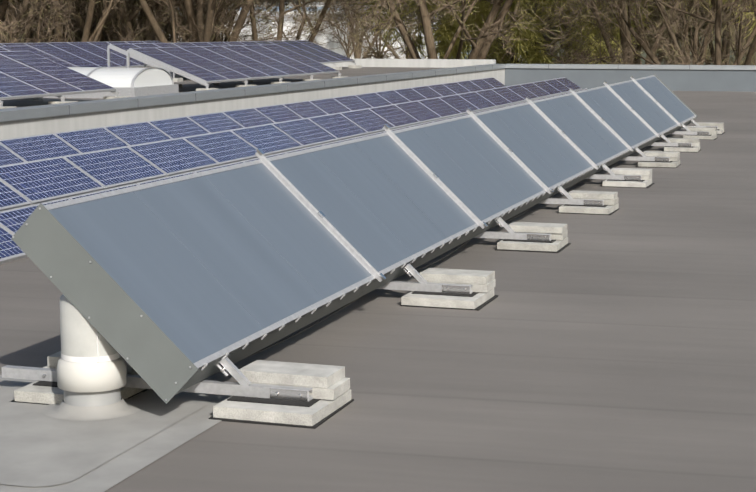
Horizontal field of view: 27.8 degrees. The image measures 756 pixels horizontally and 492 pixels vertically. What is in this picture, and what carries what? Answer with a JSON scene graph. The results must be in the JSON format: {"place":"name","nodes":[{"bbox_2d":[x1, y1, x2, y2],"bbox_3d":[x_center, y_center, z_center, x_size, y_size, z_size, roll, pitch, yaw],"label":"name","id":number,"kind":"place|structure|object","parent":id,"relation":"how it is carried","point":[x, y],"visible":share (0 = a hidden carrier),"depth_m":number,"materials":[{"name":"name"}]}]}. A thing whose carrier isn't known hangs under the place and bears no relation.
{"place":"outdoors","nodes":[
{"label":"outdoors","id":0,"kind":"place"},
{"bbox_2d":[1,59,495,106],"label":"roof","id":1,"kind":"structure","parent":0,"point":[376,66],"depth_m":41.69,"materials":[{"name":"paint"}]},
{"bbox_2d":[0,46,73,66],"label":"solar panel array","id":2,"kind":"object","parent":1,"relation":"on","point":[14,48],"visible":0.15,"depth_m":29.32,"materials":[{"name":"glass"}]},
{"bbox_2d":[0,51,129,108],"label":"solar panel array","id":3,"kind":"object","parent":1,"relation":"on","point":[28,76],"visible":0.83,"depth_m":22.62,"materials":[{"name":"glass"}]},
{"bbox_2d":[0,41,161,67],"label":"solar panel array","id":4,"kind":"object","parent":1,"relation":"on","point":[84,54],"visible":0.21,"depth_m":36.82,"materials":[{"name":"glass"}]},
{"bbox_2d":[43,67,178,97],"bbox_3d":[-4.989,-2.787,25.778,2.760,0.490,1.660,3,8,17],"label":"skylight","id":5,"kind":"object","parent":1,"relation":"on","point":[130,82],"depth_m":25.05,"materials":[{"name":"grey plastic"}]},
{"bbox_2d":[107,40,361,81],"bbox_3d":[-3.248,-4.760,38.579,1.831,0.800,12.540,3,8,17],"label":"solar panel array","id":6,"kind":"object","parent":1,"relation":"on","point":[313,51],"visible":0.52,"depth_m":41.36,"materials":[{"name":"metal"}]},
{"bbox_2d":[126,44,346,90],"bbox_3d":[-2.659,-3.596,30.448,1.831,0.780,7.440,3,8,17],"label":"solar panel array","id":7,"kind":"object","parent":1,"relation":"on","point":[206,66],"visible":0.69,"depth_m":29.58,"materials":[{"name":"glass"}]},
{"bbox_2d":[139,2,525,61],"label":"building","id":8,"kind":"structure","parent":0,"point":[332,45],"depth_m":241.96,"materials":[{"name":"white paint"}]},
{"bbox_2d":[2,34,755,64],"bbox_3d":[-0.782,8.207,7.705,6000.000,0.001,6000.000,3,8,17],"label":"ground","id":9,"kind":"structure","parent":0,"point":[644,55],"depth_m":526.18,"materials":[{"name":"brown soil"}]},
{"bbox_2d":[0,0,80,42],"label":"tree","id":10,"kind":"object","parent":9,"relation":"on","point":[13,13],"visible":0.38,"depth_m":54.94,"materials":[{"name":"brown plant"}]},
{"bbox_2d":[0,0,143,42],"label":"tree","id":11,"kind":"object","parent":9,"relation":"on","point":[83,4],"visible":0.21,"depth_m":70.11,"materials":[{"name":"brown plant"}]},
{"bbox_2d":[15,0,139,42],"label":"tree","id":12,"kind":"object","parent":9,"relation":"on","point":[68,10],"visible":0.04,"depth_m":95.57,"materials":[{"name":"brown plant"}]},
{"bbox_2d":[0,0,157,42],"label":"tree","id":13,"kind":"object","parent":9,"relation":"on","point":[4,4],"visible":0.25,"depth_m":51.89,"materials":[{"name":"brown plant"}]},
{"bbox_2d":[34,0,140,41],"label":"tree","id":14,"kind":"object","parent":9,"relation":"on","point":[82,9],"visible":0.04,"depth_m":83.82,"materials":[{"name":"brown plant"}]},
{"bbox_2d":[16,0,165,42],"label":"tree","id":15,"kind":"object","parent":9,"relation":"on","point":[72,25],"visible":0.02,"depth_m":84.71,"materials":[{"name":"brown plant"}]},
{"bbox_2d":[3,0,183,42],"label":"tree","id":16,"kind":"object","parent":9,"relation":"on","point":[63,31],"visible":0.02,"depth_m":77.50,"materials":[{"name":"brown plant"}]},
{"bbox_2d":[0,0,230,42],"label":"tree","id":17,"kind":"object","parent":9,"relation":"on","point":[97,32],"visible":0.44,"depth_m":56.42,"materials":[{"name":"brown plant"}]},
{"bbox_2d":[0,0,268,42],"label":"tree","id":18,"kind":"object","parent":9,"relation":"on","point":[113,21],"visible":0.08,"depth_m":89.24,"materials":[{"name":"brown plant"}]},
{"bbox_2d":[19,0,272,42],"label":"tree","id":19,"kind":"object","parent":9,"relation":"on","point":[213,35],"visible":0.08,"depth_m":77.42,"materials":[{"name":"brown plant"}]},
{"bbox_2d":[14,0,290,42],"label":"tree","id":20,"kind":"object","parent":9,"relation":"on","point":[149,31],"visible":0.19,"depth_m":66.16,"materials":[{"name":"brown plant"}]},
{"bbox_2d":[84,1,237,42],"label":"tree","id":21,"kind":"object","parent":9,"relation":"on","point":[147,40],"visible":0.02,"depth_m":102.84,"materials":[{"name":"brown plant"}]},
{"bbox_2d":[93,0,253,42],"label":"tree","id":22,"kind":"object","parent":9,"relation":"on","point":[211,19],"visible":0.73,"depth_m":57.02,"materials":[{"name":"brown plant"}]},
{"bbox_2d":[80,0,288,41],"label":"tree","id":23,"kind":"object","parent":9,"relation":"on","point":[229,20],"visible":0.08,"depth_m":91.93,"materials":[{"name":"brown plant"}]},
{"bbox_2d":[116,0,278,40],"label":"tree","id":24,"kind":"object","parent":9,"relation":"on","point":[244,23],"depth_m":110.36,"materials":[{"name":"brown plant"}]},
{"bbox_2d":[128,0,302,42],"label":"tree","id":25,"kind":"object","parent":9,"relation":"on","point":[260,19],"visible":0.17,"depth_m":75.61,"materials":[{"name":"brown plant"}]},
{"bbox_2d":[104,0,371,48],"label":"tree","id":26,"kind":"object","parent":9,"relation":"on","point":[347,9],"visible":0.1,"depth_m":73.86,"materials":[{"name":"brown plant"}]},
{"bbox_2d":[172,0,327,43],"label":"tree","id":27,"kind":"object","parent":9,"relation":"on","point":[289,22],"visible":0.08,"depth_m":123.27,"materials":[{"name":"brown plant"}]},
{"bbox_2d":[61,0,440,58],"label":"tree","id":28,"kind":"object","parent":9,"relation":"on","point":[226,7],"visible":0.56,"depth_m":59.88,"materials":[{"name":"brown plant"}]},
{"bbox_2d":[68,0,439,58],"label":"tree","id":29,"kind":"object","parent":9,"relation":"on","point":[280,32],"visible":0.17,"depth_m":64.98,"materials":[{"name":"brown plant"}]},
{"bbox_2d":[313,0,383,57],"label":"tree","id":30,"kind":"object","parent":9,"relation":"on","point":[340,42],"visible":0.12,"depth_m":234.96,"materials":[{"name":"brown plant"}]},
{"bbox_2d":[288,0,427,58],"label":"tree","id":31,"kind":"object","parent":9,"relation":"on","point":[358,50],"visible":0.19,"depth_m":168.31,"materials":[{"name":"brown plant"}]},
{"bbox_2d":[314,0,419,58],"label":"tree","id":32,"kind":"object","parent":9,"relation":"on","point":[359,32],"visible":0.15,"depth_m":200.47,"materials":[{"name":"brown plant"}]},
{"bbox_2d":[0,91,755,491],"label":"roof surface","id":33,"kind":"object","parent":9,"relation":"on","point":[610,353],"visible":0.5,"depth_m":7.93,"materials":[{"name":"grey rubber"}]},
{"bbox_2d":[0,375,231,491],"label":"roof membrane patch","id":34,"kind":"object","parent":33,"relation":"on","point":[40,451],"visible":0.61,"depth_m":6.37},
{"bbox_2d":[42,294,143,420],"bbox_3d":[-1.292,0.450,6.868,0.456,0.596,0.456,3,8,17],"label":"air duct","id":35,"kind":"object","parent":34,"relation":"on","point":[91,373],"visible":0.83,"depth_m":6.76,"materials":[{"name":"grey plastic"}]},
{"bbox_2d":[0,77,505,165],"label":"solar panel row","id":36,"kind":"object","parent":33,"relation":"on","point":[33,148],"visible":0.27,"depth_m":20.30,"materials":[{"name":"glass"}]},
{"bbox_2d":[0,77,586,264],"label":"solar panel row","id":37,"kind":"object","parent":33,"relation":"on","point":[27,188],"visible":0.46,"depth_m":16.06,"materials":[{"name":"glass"}]},
{"bbox_2d":[1,119,724,428],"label":"concrete ballast blocks","id":38,"kind":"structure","parent":33,"relation":"on","point":[291,394],"depth_m":7.27,"materials":[{"name":"grey concrete"}]},
{"bbox_2d":[11,74,696,403],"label":"solar thermal collectors","id":39,"kind":"object","parent":38,"relation":"on","point":[170,288],"visible":1,"depth_m":8.66,"materials":[{"name":"grey glass"}]},
{"bbox_2d":[0,64,755,139],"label":"parapet walls","id":40,"kind":"structure","parent":9,"relation":"on","point":[16,122],"depth_m":29.70,"materials":[{"name":"paint"}]},
{"bbox_2d":[334,0,442,58],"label":"tree","id":41,"kind":"object","parent":9,"relation":"on","point":[390,47],"visible":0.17,"depth_m":148.09,"materials":[{"name":"brown plant"}]},
{"bbox_2d":[372,0,590,63],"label":"tree","id":42,"kind":"object","parent":9,"relation":"on","point":[408,25],"visible":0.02,"depth_m":108.04,"materials":[{"name":"brown plant"}]},
{"bbox_2d":[431,0,565,58],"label":"tree","id":43,"kind":"object","parent":9,"relation":"on","point":[552,36],"depth_m":102.03,"materials":[{"name":"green plant"}]},
{"bbox_2d":[403,8,651,63],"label":"tree","id":44,"kind":"object","parent":9,"relation":"on","point":[544,37],"depth_m":103.08,"materials":[{"name":"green plant"}]},
{"bbox_2d":[329,0,755,64],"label":"tree","id":45,"kind":"object","parent":9,"relation":"on","point":[485,38],"visible":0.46,"depth_m":56.65,"materials":[{"name":"brown plant"}]},
{"bbox_2d":[352,0,755,63],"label":"willow tree","id":46,"kind":"object","parent":9,"relation":"on","point":[444,33],"visible":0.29,"depth_m":68.71,"materials":[{"name":"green plant"}]},
{"bbox_2d":[530,0,603,52],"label":"tree","id":47,"kind":"object","parent":9,"relation":"on","point":[549,25],"visible":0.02,"depth_m":113.88,"materials":[{"name":"green plant"}]},
{"bbox_2d":[415,0,722,64],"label":"tree","id":48,"kind":"object","parent":9,"relation":"on","point":[630,52],"visible":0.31,"depth_m":61.68,"materials":[{"name":"brown plant"}]},
{"bbox_2d":[430,8,742,64],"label":"tree","id":49,"kind":"object","parent":9,"relation":"on","point":[659,59],"visible":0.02,"depth_m":91.38,"materials":[{"name":"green plant"}]},
{"bbox_2d":[535,0,755,64],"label":"tree","id":50,"kind":"object","parent":9,"relation":"on","point":[717,22],"visible":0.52,"depth_m":56.45,"materials":[{"name":"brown plant"}]},
{"bbox_2d":[557,0,734,64],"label":"tree","id":51,"kind":"object","parent":9,"relation":"on","point":[708,50],"visible":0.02,"depth_m":97.97,"materials":[{"name":"brown plant"}]},
{"bbox_2d":[608,0,714,61],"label":"tree","id":52,"kind":"object","parent":9,"relation":"on","point":[666,33],"visible":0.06,"depth_m":82.36,"materials":[{"name":"brown plant"}]},
{"bbox_2d":[598,0,755,64],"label":"tree","id":53,"kind":"object","parent":9,"relation":"on","point":[703,3],"visible":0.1,"depth_m":79.37,"materials":[{"name":"brown plant"}]},
{"bbox_2d":[625,0,755,64],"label":"tree","id":54,"kind":"object","parent":9,"relation":"on","point":[693,46],"visible":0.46,"depth_m":66.89,"materials":[{"name":"brown plant"}]},
{"bbox_2d":[633,0,748,64],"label":"tree","id":55,"kind":"object","parent":9,"relation":"on","point":[712,51],"visible":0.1,"depth_m":85.87,"materials":[{"name":"brown plant"}]},
{"bbox_2d":[647,4,755,64],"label":"tree","id":56,"kind":"object","parent":9,"relation":"on","point":[732,60],"visible":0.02,"depth_m":107.60,"materials":[{"name":"brown plant"}]},
{"bbox_2d":[698,7,755,61],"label":"tree","id":57,"kind":"object","parent":9,"relation":"on","point":[746,40],"visible":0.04,"depth_m":139.78,"materials":[{"name":"brown plant"}]},
{"bbox_2d":[78,0,752,33],"label":"sky","id":58,"kind":"structure","parent":0,"point":[124,0],"materials":[{"name":"white"}]},
{"bbox_2d":[242,128,680,359],"bbox_3d":[2.132,-0.680,16.242,0.012,0.075,19.597,3,8,17],"label":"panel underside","id":59,"kind":"object","parent":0,"point":[300,331],"visible":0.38,"depth_m":8.91,"materials":[{"name":"metal"}]}
]}

